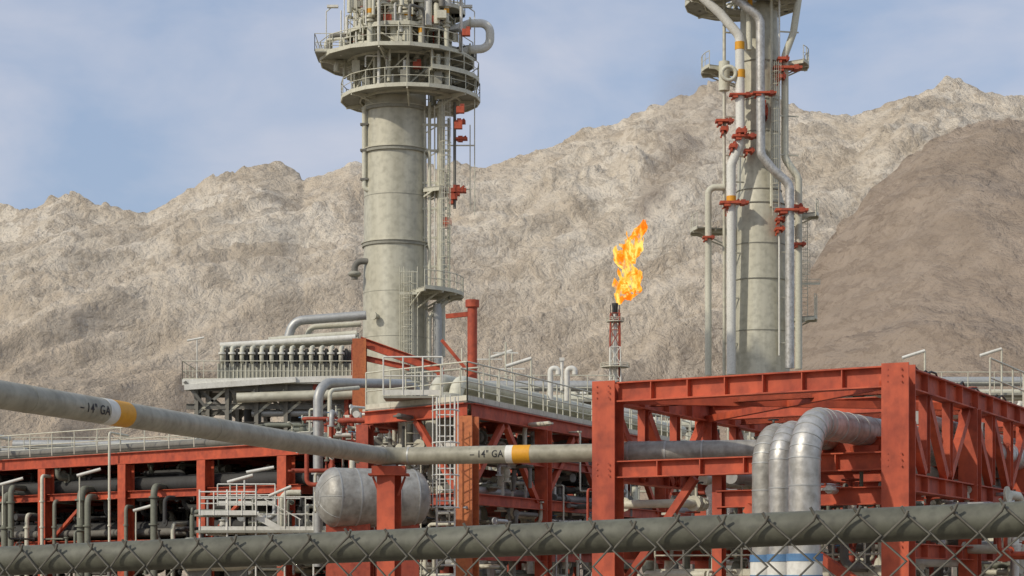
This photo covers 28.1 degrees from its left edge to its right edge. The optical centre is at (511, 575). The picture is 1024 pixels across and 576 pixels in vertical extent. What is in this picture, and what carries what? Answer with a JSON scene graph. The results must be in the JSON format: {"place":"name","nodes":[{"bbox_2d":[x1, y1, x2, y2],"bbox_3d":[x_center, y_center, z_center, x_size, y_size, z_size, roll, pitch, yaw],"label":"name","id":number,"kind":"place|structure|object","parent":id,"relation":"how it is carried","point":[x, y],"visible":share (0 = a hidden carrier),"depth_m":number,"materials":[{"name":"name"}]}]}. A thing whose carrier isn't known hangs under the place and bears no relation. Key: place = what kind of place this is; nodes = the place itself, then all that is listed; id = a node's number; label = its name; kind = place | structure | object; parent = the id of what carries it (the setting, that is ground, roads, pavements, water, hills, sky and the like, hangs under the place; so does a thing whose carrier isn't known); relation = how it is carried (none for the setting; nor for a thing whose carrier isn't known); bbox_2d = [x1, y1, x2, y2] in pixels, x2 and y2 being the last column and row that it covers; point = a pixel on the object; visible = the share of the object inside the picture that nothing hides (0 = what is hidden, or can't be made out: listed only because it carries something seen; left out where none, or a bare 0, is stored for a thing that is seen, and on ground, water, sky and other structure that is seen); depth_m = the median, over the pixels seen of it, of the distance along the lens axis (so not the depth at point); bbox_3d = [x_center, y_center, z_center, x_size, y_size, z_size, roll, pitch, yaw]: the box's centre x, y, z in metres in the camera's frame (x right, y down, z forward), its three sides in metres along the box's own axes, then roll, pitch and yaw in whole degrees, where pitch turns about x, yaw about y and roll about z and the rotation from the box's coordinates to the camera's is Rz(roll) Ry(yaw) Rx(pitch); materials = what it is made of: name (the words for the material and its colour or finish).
{"place":"outdoors","nodes":[
{"label":"outdoors","id":0,"kind":"place"},
{"bbox_2d":[186,566,254,575],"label":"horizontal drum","id":1,"kind":"object","parent":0,"point":[235,571],"visible":0.06,"depth_m":61.85,"materials":[{"name":"metal"}]},
{"bbox_2d":[314,0,493,404],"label":"distillation column","id":2,"kind":"structure","parent":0,"point":[400,59],"depth_m":128.18,"materials":[{"name":"metal"}]},
{"bbox_2d":[0,75,1023,575],"bbox_3d":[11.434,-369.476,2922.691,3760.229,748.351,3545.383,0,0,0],"label":"mountain","id":3,"kind":"structure","parent":0,"point":[108,301],"depth_m":2398.57,"materials":[{"name":"stone"}]},
{"bbox_2d":[0,0,1023,212],"label":"sky","id":4,"kind":"structure","parent":0,"point":[131,105],"materials":[{"name":"blue"}]},
{"bbox_2d":[685,0,819,568],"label":"distillation column","id":5,"kind":"structure","parent":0,"point":[761,216],"depth_m":148.09,"materials":[{"name":"metal"}]},
{"bbox_2d":[580,118,1023,575],"bbox_3d":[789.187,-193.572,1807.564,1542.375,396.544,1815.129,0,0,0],"label":"rocky hill","id":6,"kind":"structure","parent":0,"point":[923,249],"depth_m":1501.75,"materials":[{"name":"brown stone"}]},
{"label":"ground","id":7,"kind":"structure","parent":0,"visible":0},
{"bbox_2d":[0,404,517,575],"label":"pipe rack","id":8,"kind":"object","parent":7,"relation":"on","point":[120,491],"visible":0.33,"depth_m":77.78,"materials":[{"name":"red metal"}]},
{"bbox_2d":[182,311,366,573],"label":"air cooler","id":9,"kind":"object","parent":7,"relation":"on","point":[255,379],"visible":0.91,"depth_m":113.80,"materials":[{"name":"white paint"}]},
{"bbox_2d":[190,466,374,575],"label":"access platform","id":10,"kind":"structure","parent":7,"relation":"on","point":[280,515],"depth_m":65.99,"materials":[{"name":"white paint"}]},
{"bbox_2d":[314,460,430,575],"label":"horizontal drum","id":11,"kind":"object","parent":7,"relation":"on","point":[346,498],"visible":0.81,"depth_m":55.43,"materials":[{"name":"metal"}]},
{"bbox_2d":[368,464,409,575],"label":"pipe support","id":12,"kind":"object","parent":7,"relation":"on","point":[388,485],"visible":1,"depth_m":45.79,"materials":[{"name":"red paint"}]},
{"bbox_2d":[0,380,755,464],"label":"pipeline","id":13,"kind":"object","parent":12,"relation":"on","point":[24,398],"visible":0.8,"depth_m":40.07,"materials":[{"name":"paint"}]},
{"bbox_2d":[351,299,478,417],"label":"steel portal frame","id":14,"kind":"object","parent":7,"relation":"on","point":[360,358],"visible":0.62,"depth_m":111.62,"materials":[{"name":"red paint"}]},
{"bbox_2d":[288,356,694,575],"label":"pipe rack","id":15,"kind":"object","parent":7,"relation":"on","point":[449,410],"visible":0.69,"depth_m":62.71,"materials":[{"name":"metal"}]},
{"bbox_2d":[0,342,1021,575],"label":"railing","id":16,"kind":"object","parent":7,"relation":"on","point":[635,491],"visible":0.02,"depth_m":100.36,"materials":[{"name":"metal"}]},
{"bbox_2d":[0,498,1023,575],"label":"chain link fence","id":17,"kind":"object","parent":7,"relation":"on","point":[939,523],"visible":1,"depth_m":3.78,"materials":[{"name":"metal"}]},
{"bbox_2d":[600,219,647,381],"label":"flare stack","id":18,"kind":"object","parent":7,"relation":"on","point":[630,251],"visible":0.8,"depth_m":599.22,"materials":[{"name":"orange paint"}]},
{"bbox_2d":[586,357,1023,575],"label":"steel structure","id":19,"kind":"object","parent":7,"relation":"on","point":[890,466],"visible":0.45,"depth_m":43.49,"materials":[{"name":"red paint"}]},
{"bbox_2d":[750,423,996,575],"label":"insulated pipe","id":20,"kind":"object","parent":7,"relation":"on","point":[760,480],"visible":0.23,"depth_m":40.51,"materials":[{"name":"metal"}]},
{"bbox_2d":[766,421,996,575],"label":"insulated pipe","id":21,"kind":"object","parent":7,"relation":"on","point":[778,460],"visible":0.27,"depth_m":39.42,"materials":[{"name":"metal"}]},
{"bbox_2d":[786,407,1023,575],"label":"insulated pipe","id":22,"kind":"object","parent":7,"relation":"on","point":[814,428],"visible":0.54,"depth_m":38.37,"materials":[{"name":"metal"}]}
]}

